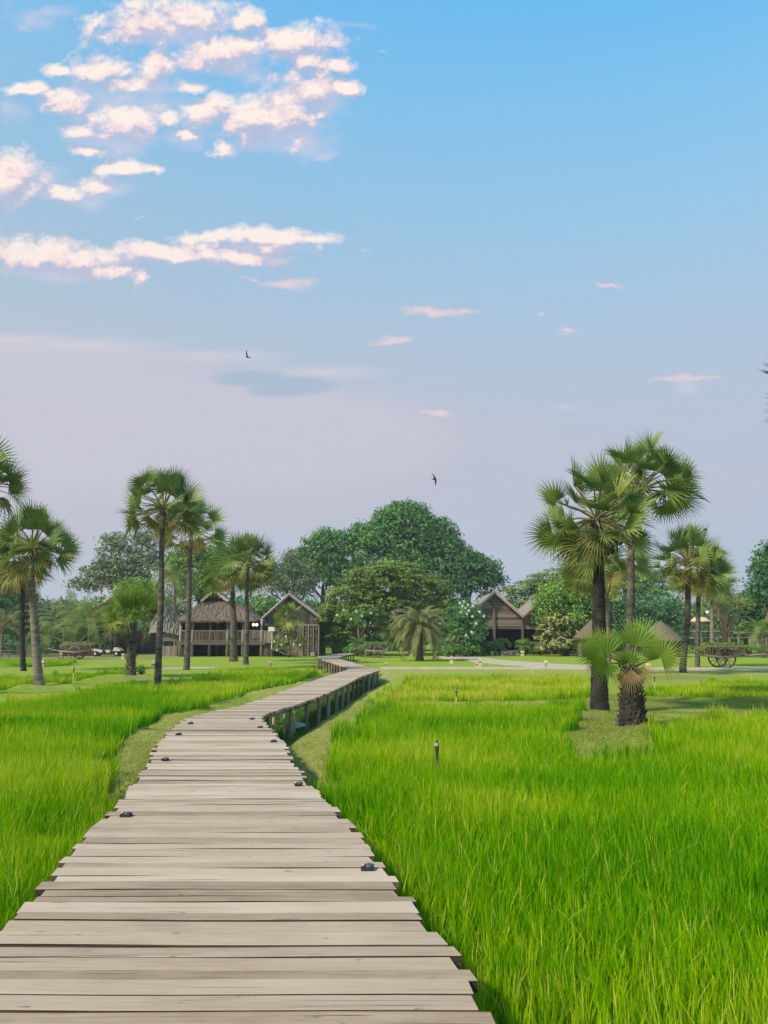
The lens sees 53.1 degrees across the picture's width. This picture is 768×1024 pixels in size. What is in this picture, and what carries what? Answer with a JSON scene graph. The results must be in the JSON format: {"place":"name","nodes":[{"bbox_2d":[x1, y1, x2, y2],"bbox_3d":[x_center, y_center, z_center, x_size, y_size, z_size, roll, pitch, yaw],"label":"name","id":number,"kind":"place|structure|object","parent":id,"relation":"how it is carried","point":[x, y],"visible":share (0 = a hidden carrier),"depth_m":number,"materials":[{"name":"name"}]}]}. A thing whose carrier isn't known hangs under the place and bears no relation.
{"place":"outdoors","nodes":[
{"label":"outdoors","id":0,"kind":"place"},
{"bbox_2d":[162,667,215,668],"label":"side path","id":1,"kind":"structure","parent":0,"point":[190,667],"depth_m":49.59,"materials":[{"name":"concrete"}]},
{"bbox_2d":[261,590,326,655],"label":"plank barn","id":2,"kind":"structure","parent":0,"point":[311,630],"depth_m":80.60,"materials":[{"name":"brown wood"}]},
{"bbox_2d":[334,615,363,654],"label":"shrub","id":3,"kind":"object","parent":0,"point":[351,635],"visible":0.12,"depth_m":84.80,"materials":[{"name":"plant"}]},
{"bbox_2d":[0,642,767,1020],"bbox_3d":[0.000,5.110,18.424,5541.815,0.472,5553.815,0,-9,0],"label":"ground","id":4,"kind":"structure","parent":0,"point":[94,664],"depth_m":41.40,"materials":[{"name":"plant"}]},
{"bbox_2d":[0,603,29,656],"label":"feather palm","id":5,"kind":"object","parent":4,"relation":"on","point":[4,621],"visible":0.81,"depth_m":76.97,"materials":[{"name":"green plant"}]},
{"bbox_2d":[0,435,38,524],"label":"fan palm","id":6,"kind":"object","parent":4,"relation":"on","point":[16,485],"visible":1,"depth_m":29.07,"materials":[{"name":"green plant"}]},
{"bbox_2d":[0,572,50,652],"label":"broadleaf tree","id":7,"kind":"object","parent":4,"relation":"on","point":[6,606],"visible":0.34,"depth_m":90.30,"materials":[{"name":"teal plant"}]},
{"bbox_2d":[0,532,56,670],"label":"fan palm","id":8,"kind":"object","parent":4,"relation":"on","point":[22,632],"visible":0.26,"depth_m":46.95,"materials":[{"name":"green plant"}]},
{"bbox_2d":[3,637,57,654],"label":"hedge","id":9,"kind":"object","parent":4,"relation":"on","point":[11,645],"visible":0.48,"depth_m":84.10,"materials":[{"name":"teal plant"}]},
{"bbox_2d":[0,497,85,685],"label":"fan palm","id":10,"kind":"object","parent":4,"relation":"on","point":[33,563],"visible":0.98,"depth_m":32.89,"materials":[{"name":"green plant"}]},
{"bbox_2d":[16,618,79,656],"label":"feather palm","id":11,"kind":"object","parent":4,"relation":"on","point":[48,635],"visible":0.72,"depth_m":78.83,"materials":[{"name":"green plant"}]},
{"bbox_2d":[37,596,78,627],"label":"broadleaf tree","id":12,"kind":"object","parent":4,"relation":"on","point":[48,607],"visible":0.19,"depth_m":125.69,"materials":[{"name":"green plant"}]},
{"bbox_2d":[0,657,125,690],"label":"rice plants","id":13,"kind":"object","parent":4,"relation":"on","point":[8,681],"visible":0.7,"depth_m":38.05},
{"bbox_2d":[28,599,100,646],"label":"feather palm","id":14,"kind":"object","parent":4,"relation":"on","point":[67,614],"visible":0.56,"depth_m":86.85,"materials":[{"name":"green plant"}]},
{"bbox_2d":[30,618,105,652],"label":"shrub","id":15,"kind":"object","parent":4,"relation":"on","point":[54,641],"visible":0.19,"depth_m":90.98,"materials":[{"name":"teal plant"}]},
{"bbox_2d":[45,641,94,658],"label":"ox cart","id":16,"kind":"object","parent":4,"relation":"on","point":[70,645],"visible":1,"depth_m":68.62,"materials":[{"name":"brown wood"}]},
{"bbox_2d":[43,587,106,642],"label":"feather palm","id":17,"kind":"object","parent":4,"relation":"on","point":[72,597],"visible":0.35,"depth_m":94.81,"materials":[{"name":"green plant"}]},
{"bbox_2d":[60,649,92,655],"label":"wall","id":18,"kind":"structure","parent":4,"relation":"on","point":[87,654],"depth_m":79.70,"materials":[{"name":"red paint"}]},
{"bbox_2d":[65,594,105,627],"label":"broadleaf tree","id":19,"kind":"object","parent":4,"relation":"on","point":[99,601],"visible":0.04,"depth_m":125.11,"materials":[{"name":"green plant"}]},
{"bbox_2d":[51,600,126,651],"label":"feather palm","id":20,"kind":"object","parent":4,"relation":"on","point":[87,610],"visible":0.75,"depth_m":82.79,"materials":[{"name":"green plant"}]},
{"bbox_2d":[40,630,148,651],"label":"timber shed","id":21,"kind":"structure","parent":4,"relation":"on","point":[85,639],"depth_m":90.65,"materials":[{"name":"brown wood"}]},
{"bbox_2d":[92,637,123,656],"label":"golf buggy","id":22,"kind":"object","parent":4,"relation":"on","point":[104,650],"visible":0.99,"depth_m":77.83,"materials":[{"name":"metal"}]},
{"bbox_2d":[81,607,144,651],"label":"feather palm","id":23,"kind":"object","parent":4,"relation":"on","point":[110,640],"visible":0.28,"depth_m":86.73,"materials":[{"name":"green plant"}]},
{"bbox_2d":[60,529,168,594],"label":"broadleaf tree","id":24,"kind":"object","parent":4,"relation":"on","point":[104,571],"visible":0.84,"depth_m":97.36,"materials":[{"name":"green plant"}]},
{"bbox_2d":[90,591,143,651],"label":"tiled pavilion","id":25,"kind":"structure","parent":4,"relation":"on","point":[106,600],"depth_m":93.43,"materials":[{"name":"tile"}]},
{"bbox_2d":[95,582,167,675],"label":"fan palm","id":26,"kind":"object","parent":4,"relation":"on","point":[138,598],"visible":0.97,"depth_m":39.91,"materials":[{"name":"green plant"}]},
{"bbox_2d":[106,573,170,626],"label":"broadleaf tree","id":27,"kind":"object","parent":4,"relation":"on","point":[138,581],"visible":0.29,"depth_m":92.83,"materials":[{"name":"green plant"}]},
{"bbox_2d":[136,665,147,674],"bbox_3d":[-13.389,8.678,42.096,0.882,0.650,0.685,7,-11,-37],"label":"shrub","id":28,"kind":"object","parent":4,"relation":"on","point":[139,670],"visible":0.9,"depth_m":42.06,"materials":[{"name":"green plant"}]},
{"bbox_2d":[116,599,178,655],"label":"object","id":29,"kind":"object","parent":4,"relation":"on","point":[170,631],"visible":0.62,"depth_m":82.35,"materials":[{"name":"brown wood"}]},
{"bbox_2d":[0,665,327,930],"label":"rice plants","id":30,"kind":"object","parent":4,"relation":"on","point":[123,710],"visible":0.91,"depth_m":12.66,"materials":[{"name":"plant"}]},
{"bbox_2d":[116,465,214,683],"bbox_3d":[-9.798,2.617,33.897,4.423,10.071,4.995,0,-9,0],"label":"fan palm","id":31,"kind":"object","parent":4,"relation":"on","point":[164,483],"visible":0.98,"depth_m":33.98,"materials":[{"name":"green plant"}]},
{"bbox_2d":[138,593,193,628],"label":"broadleaf tree","id":32,"kind":"object","parent":4,"relation":"on","point":[180,609],"visible":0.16,"depth_m":124.01,"materials":[{"name":"green plant"}]},
{"bbox_2d":[146,562,200,645],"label":"feather palm","id":33,"kind":"object","parent":4,"relation":"on","point":[172,579],"visible":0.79,"depth_m":85.40,"materials":[{"name":"green plant"}]},
{"bbox_2d":[150,492,231,669],"bbox_3d":[-12.265,4.289,48.812,5.161,11.584,5.245,0,-9,0],"label":"fan palm","id":34,"kind":"object","parent":4,"relation":"on","point":[216,539],"visible":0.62,"depth_m":48.62,"materials":[{"name":"green plant"}]},
{"bbox_2d":[153,538,237,604],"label":"broadleaf tree","id":35,"kind":"object","parent":4,"relation":"on","point":[181,560],"visible":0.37,"depth_m":94.90,"materials":[{"name":"green plant"}]},
{"bbox_2d":[197,543,266,661],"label":"fan palm","id":36,"kind":"object","parent":4,"relation":"on","point":[208,584],"visible":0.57,"depth_m":63.53,"materials":[{"name":"green plant"}]},
{"bbox_2d":[176,592,302,656],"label":"thatched house","id":37,"kind":"structure","parent":4,"relation":"on","point":[210,635],"depth_m":78.03,"materials":[{"name":"brown wood"}]},
{"bbox_2d":[225,593,255,607],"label":"broadleaf tree","id":38,"kind":"object","parent":4,"relation":"on","point":[237,599],"visible":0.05,"depth_m":131.89,"materials":[{"name":"green plant"}]},
{"bbox_2d":[205,528,285,664],"bbox_3d":[-10.187,6.258,57.591,6.115,10.488,5.395,-6,-11,32],"label":"fan palm","id":39,"kind":"object","parent":4,"relation":"on","point":[241,545],"visible":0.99,"depth_m":57.38,"materials":[{"name":"green plant"}]},
{"bbox_2d":[0,653,494,1023],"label":"boardwalk","id":40,"kind":"structure","parent":4,"relation":"on","point":[218,876],"depth_m":4.47,"materials":[{"name":"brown wood"}]},
{"bbox_2d":[119,811,132,816],"bbox_3d":[-2.304,2.697,6.864,0.091,0.048,0.080,0,-9,0],"label":"deck light","id":41,"kind":"object","parent":40,"relation":"on","point":[126,814],"visible":1,"depth_m":6.84,"materials":[{"name":"black metal"}]},
{"bbox_2d":[361,863,373,870],"bbox_3d":[-0.114,2.449,5.314,0.091,0.048,0.080,0,-9,0],"label":"deck light","id":42,"kind":"object","parent":40,"relation":"on","point":[367,867],"visible":1,"depth_m":5.28,"materials":[{"name":"black metal"}]},
{"bbox_2d":[114,675,381,804],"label":"supports","id":43,"kind":"object","parent":4,"relation":"on","point":[295,738],"visible":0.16,"depth_m":22.51,"materials":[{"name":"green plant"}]},
{"bbox_2d":[238,592,279,626],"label":"broadleaf tree","id":44,"kind":"object","parent":4,"relation":"on","point":[263,606],"visible":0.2,"depth_m":123.02,"materials":[{"name":"green plant"}]},
{"bbox_2d":[257,547,320,604],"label":"broadleaf tree","id":45,"kind":"object","parent":4,"relation":"on","point":[284,582],"visible":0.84,"depth_m":96.34,"materials":[{"name":"green plant"}]},
{"bbox_2d":[271,602,306,656],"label":"fan palm","id":46,"kind":"object","parent":4,"relation":"on","point":[290,622],"visible":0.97,"depth_m":75.84,"materials":[{"name":"green plant"}]},
{"bbox_2d":[270,629,308,654],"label":"frangipani","id":47,"kind":"object","parent":4,"relation":"on","point":[281,643],"visible":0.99,"depth_m":75.31,"materials":[{"name":"green plant"}]},
{"bbox_2d":[283,721,295,734],"bbox_3d":[-2.280,5.229,18.561,0.270,0.340,0.300,0,-9,0],"label":"post","id":48,"kind":"object","parent":4,"relation":"on","point":[294,726],"visible":0.67,"depth_m":18.44,"materials":[{"name":"brown wood"}]},
{"bbox_2d":[286,722,305,728],"bbox_3d":[-2.153,5.208,18.793,0.500,0.161,0.275,0,-9,0],"label":"green boat","id":49,"kind":"object","parent":4,"relation":"on","point":[299,724],"visible":0.73,"depth_m":18.72,"materials":[{"name":"paint"}]},
{"bbox_2d":[297,596,333,628],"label":"broadleaf tree","id":50,"kind":"object","parent":4,"relation":"on","point":[310,602],"visible":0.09,"depth_m":130.34,"materials":[{"name":"green plant"}]},
{"bbox_2d":[279,522,374,606],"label":"broadleaf tree","id":51,"kind":"object","parent":4,"relation":"on","point":[329,544],"visible":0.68,"depth_m":105.00,"materials":[{"name":"green plant"}]},
{"bbox_2d":[314,617,353,653],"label":"broadleaf tree","id":52,"kind":"object","parent":4,"relation":"on","point":[330,641],"visible":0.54,"depth_m":82.40,"materials":[{"name":"green plant"}]},
{"bbox_2d":[332,607,377,655],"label":"flowering tree","id":53,"kind":"object","parent":4,"relation":"on","point":[360,613],"visible":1,"depth_m":78.05,"materials":[{"name":"green plant"}]},
{"bbox_2d":[342,642,368,655],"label":"shrub","id":54,"kind":"object","parent":4,"relation":"on","point":[352,651],"visible":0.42,"depth_m":78.40,"materials":[{"name":"green plant"}]},
{"bbox_2d":[346,636,366,652],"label":"feather palm","id":55,"kind":"object","parent":4,"relation":"on","point":[356,642],"visible":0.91,"depth_m":75.74,"materials":[{"name":"green plant"}]},
{"bbox_2d":[353,641,393,657],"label":"ox cart","id":56,"kind":"object","parent":4,"relation":"on","point":[375,646],"visible":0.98,"depth_m":73.52,"materials":[{"name":"brown wood"}]},
{"bbox_2d":[371,633,397,652],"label":"shrub","id":57,"kind":"object","parent":4,"relation":"on","point":[383,638],"visible":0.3,"depth_m":86.29,"materials":[{"name":"green plant"}]},
{"bbox_2d":[4,621,767,649],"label":"undergrowth","id":58,"kind":"object","parent":4,"relation":"on","point":[676,631],"visible":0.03,"depth_m":111.96,"materials":[{"name":"teal plant"}]},
{"bbox_2d":[313,559,460,655],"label":"broadleaf tree","id":59,"kind":"object","parent":4,"relation":"on","point":[374,580],"visible":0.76,"depth_m":80.47,"materials":[{"name":"green plant"}]},
{"bbox_2d":[347,498,467,650],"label":"broadleaf tree","id":60,"kind":"object","parent":4,"relation":"on","point":[393,524],"visible":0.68,"depth_m":102.49,"materials":[{"name":"green plant"}]},
{"bbox_2d":[380,628,443,645],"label":"shrub","id":61,"kind":"object","parent":4,"relation":"on","point":[414,638],"visible":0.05,"depth_m":89.67,"materials":[{"name":"teal plant"}]},
{"bbox_2d":[386,605,456,660],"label":"date palm","id":62,"kind":"object","parent":4,"relation":"on","point":[418,628],"visible":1,"depth_m":64.70,"materials":[{"name":"green plant"}]},
{"bbox_2d":[434,740,438,772],"bbox_3d":[0.773,3.751,11.190,0.073,0.831,0.071,0,-9,0],"label":"garden light","id":63,"kind":"object","parent":4,"relation":"on","point":[436,746],"visible":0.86,"depth_m":11.21,"materials":[{"name":"brown"}]},
{"bbox_2d":[112,693,767,799],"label":"bank grass","id":64,"kind":"structure","parent":4,"relation":"on","point":[586,743],"depth_m":16.90,"materials":[{"name":"plant"}]},
{"bbox_2d":[440,641,466,656],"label":"bush","id":65,"kind":"object","parent":4,"relation":"on","point":[453,648],"visible":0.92,"depth_m":74.47,"materials":[{"name":"green plant"}]},
{"bbox_2d":[445,635,463,655],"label":"shrub","id":66,"kind":"object","parent":4,"relation":"on","point":[458,640],"visible":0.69,"depth_m":77.56,"materials":[{"name":"green plant"}]},
{"bbox_2d":[432,597,490,655],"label":"broadleaf tree","id":67,"kind":"object","parent":4,"relation":"on","point":[466,618],"visible":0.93,"depth_m":78.36,"materials":[{"name":"green plant"}]},
{"bbox_2d":[427,532,511,605],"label":"broadleaf tree","id":68,"kind":"object","parent":4,"relation":"on","point":[470,572],"visible":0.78,"depth_m":100.63,"materials":[{"name":"teal plant"}]},
{"bbox_2d":[462,643,483,656],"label":"shrub","id":69,"kind":"object","parent":4,"relation":"on","point":[472,648],"visible":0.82,"depth_m":77.42,"materials":[{"name":"green plant"}]},
{"bbox_2d":[367,670,590,708],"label":"rice plants","id":70,"kind":"object","parent":4,"relation":"on","point":[499,687],"visible":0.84,"depth_m":27.93,"materials":[{"name":"plant"}]},
{"bbox_2d":[474,639,493,655],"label":"bush","id":71,"kind":"object","parent":4,"relation":"on","point":[484,644],"visible":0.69,"depth_m":81.48,"materials":[{"name":"green plant"}]},
{"bbox_2d":[488,637,511,655],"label":"round bush","id":72,"kind":"object","parent":4,"relation":"on","point":[499,644],"visible":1,"depth_m":80.55,"materials":[{"name":"green plant"}]},
{"bbox_2d":[515,638,533,655],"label":"round bush","id":73,"kind":"object","parent":4,"relation":"on","point":[524,645],"visible":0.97,"depth_m":80.59,"materials":[{"name":"green plant"}]},
{"bbox_2d":[306,691,767,1023],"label":"rice plants","id":74,"kind":"object","parent":4,"relation":"on","point":[542,982],"visible":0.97,"depth_m":6.82,"materials":[{"name":"plant"}]},
{"bbox_2d":[496,564,579,605],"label":"broadleaf tree","id":75,"kind":"object","parent":4,"relation":"on","point":[531,584],"visible":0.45,"depth_m":98.59,"materials":[{"name":"green plant"}]},
{"bbox_2d":[527,643,558,655],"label":"bush","id":76,"kind":"object","parent":4,"relation":"on","point":[533,648],"visible":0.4,"depth_m":80.56,"materials":[{"name":"green plant"}]},
{"bbox_2d":[531,609,581,655],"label":"broadleaf tree","id":77,"kind":"object","parent":4,"relation":"on","point":[554,635],"visible":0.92,"depth_m":78.42,"materials":[{"name":"green plant"}]},
{"bbox_2d":[526,572,612,655],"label":"broadleaf tree","id":78,"kind":"object","parent":4,"relation":"on","point":[552,598],"visible":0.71,"depth_m":79.72,"materials":[{"name":"green plant"}]},
{"bbox_2d":[380,667,767,670],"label":"footpath","id":79,"kind":"structure","parent":4,"relation":"on","point":[540,668],"depth_m":48.21,"materials":[{"name":"concrete"}]},
{"bbox_2d":[573,620,591,655],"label":"round hut","id":80,"kind":"object","parent":4,"relation":"on","point":[588,625],"visible":0.35,"depth_m":75.89,"materials":[{"name":"brown wood"}]},
{"bbox_2d":[521,450,668,711],"bbox_3d":[5.989,1.881,21.497,3.964,7.533,4.343,0,-9,0],"label":"fan palm","id":81,"kind":"object","parent":4,"relation":"on","point":[598,547],"visible":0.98,"depth_m":21.27,"materials":[{"name":"green plant"}]},
{"bbox_2d":[570,633,640,653],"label":"shrub","id":82,"kind":"object","parent":4,"relation":"on","point":[624,644],"visible":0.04,"depth_m":88.24,"materials":[{"name":"teal plant"}]},
{"bbox_2d":[554,514,658,676],"bbox_3d":[11.982,4.359,41.033,5.558,8.974,5.659,0,-9,0],"label":"fan palm","id":83,"kind":"object","parent":4,"relation":"on","point":[613,579],"visible":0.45,"depth_m":40.52,"materials":[{"name":"green plant"}]},
{"bbox_2d":[609,589,619,653],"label":"fan palm","id":84,"kind":"object","parent":4,"relation":"on","point":[616,596],"visible":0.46,"depth_m":83.21,"materials":[{"name":"green plant"}]},
{"bbox_2d":[571,615,686,726],"bbox_3d":[5.468,3.564,17.170,2.589,2.634,0.980,0,-9,0],"label":"fan palm","id":85,"kind":"object","parent":4,"relation":"on","point":[597,651],"visible":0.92,"depth_m":17.00,"materials":[{"name":"green plant"}]},
{"bbox_2d":[582,559,677,650],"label":"broadleaf tree","id":86,"kind":"object","parent":4,"relation":"on","point":[649,588],"visible":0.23,"depth_m":104.47,"materials":[{"name":"green plant"}]},
{"bbox_2d":[588,590,695,646],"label":"broadleaf tree","id":87,"kind":"object","parent":4,"relation":"on","point":[664,611],"visible":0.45,"depth_m":94.82,"materials":[{"name":"teal plant"}]},
{"bbox_2d":[581,428,711,665],"bbox_3d":[8.504,1.627,24.892,4.161,9.059,4.376,-4,-10,24],"label":"fan palm","id":88,"kind":"object","parent":4,"relation":"on","point":[680,489],"visible":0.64,"depth_m":24.78,"materials":[{"name":"green plant"}]},
{"bbox_2d":[643,621,681,656],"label":"round hut","id":89,"kind":"object","parent":4,"relation":"on","point":[670,631],"visible":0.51,"depth_m":75.20,"materials":[{"name":"brown wood"}]},
{"bbox_2d":[647,517,738,672],"bbox_3d":[17.323,4.724,43.782,5.476,9.102,5.626,0,-9,0],"label":"fan palm","id":90,"kind":"object","parent":4,"relation":"on","point":[708,579],"visible":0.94,"depth_m":43.05,"materials":[{"name":"green plant"}]},
{"bbox_2d":[675,598,721,648],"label":"broadleaf tree","id":91,"kind":"object","parent":4,"relation":"on","point":[692,625],"visible":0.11,"depth_m":119.75,"materials":[{"name":"green plant"}]},
{"bbox_2d":[691,617,709,643],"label":"parasol","id":92,"kind":"object","parent":4,"relation":"on","point":[704,619],"visible":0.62,"depth_m":82.80,"materials":[{"name":"beige fabric"}]},
{"bbox_2d":[663,536,740,666],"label":"fan palm","id":93,"kind":"object","parent":4,"relation":"on","point":[697,596],"visible":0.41,"depth_m":52.56,"materials":[{"name":"green plant"}]},
{"bbox_2d":[643,675,767,697],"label":"rice plants","id":94,"kind":"object","parent":4,"relation":"on","point":[712,687],"visible":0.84,"depth_m":27.53,"materials":[{"name":"plant"}]},
{"bbox_2d":[692,564,742,653],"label":"fan palm","id":95,"kind":"object","parent":4,"relation":"on","point":[712,617],"visible":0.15,"depth_m":73.17,"materials":[{"name":"green plant"}]},
{"bbox_2d":[689,631,767,654],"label":"fence","id":96,"kind":"object","parent":4,"relation":"on","point":[738,638],"visible":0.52,"depth_m":84.80,"materials":[{"name":"brown wood"}]},
{"bbox_2d":[701,584,761,654],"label":"broadleaf tree","id":97,"kind":"object","parent":4,"relation":"on","point":[725,635],"visible":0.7,"depth_m":77.07,"materials":[{"name":"green plant"}]},
{"bbox_2d":[697,641,767,667],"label":"ox cart","id":98,"kind":"object","parent":4,"relation":"on","point":[710,648],"visible":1,"depth_m":49.74,"materials":[{"name":"brown wood"}]},
{"bbox_2d":[700,589,767,653],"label":"broadleaf tree","id":99,"kind":"object","parent":4,"relation":"on","point":[751,613],"visible":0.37,"depth_m":90.12,"materials":[{"name":"green plant"}]},
{"bbox_2d":[730,644,767,653],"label":"hedge","id":100,"kind":"object","parent":4,"relation":"on","point":[756,649],"visible":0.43,"depth_m":82.45,"materials":[{"name":"green plant"}]},
{"bbox_2d":[736,616,767,657],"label":"feather palm","id":101,"kind":"object","parent":4,"relation":"on","point":[761,630],"visible":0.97,"depth_m":72.90,"materials":[{"name":"green plant"}]},
{"bbox_2d":[738,539,767,621],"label":"broadleaf tree","id":102,"kind":"object","parent":4,"relation":"on","point":[759,565],"visible":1,"depth_m":83.49,"materials":[{"name":"teal plant"}]},
{"bbox_2d":[0,722,767,1021],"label":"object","id":103,"kind":"object","parent":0,"point":[467,858],"visible":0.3,"depth_m":6.59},
{"bbox_2d":[0,0,767,634],"label":"sky","id":104,"kind":"structure","parent":0,"point":[482,247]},
{"bbox_2d":[458,590,577,654],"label":"twin gabled barn","id":105,"kind":"structure","parent":0,"point":[512,624],"depth_m":85.78,"materials":[{"name":"brown wood"}]},
{"bbox_2d":[436,656,641,666],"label":"garden path","id":106,"kind":"structure","parent":0,"point":[507,662],"depth_m":59.21,"materials":[{"name":"concrete"}]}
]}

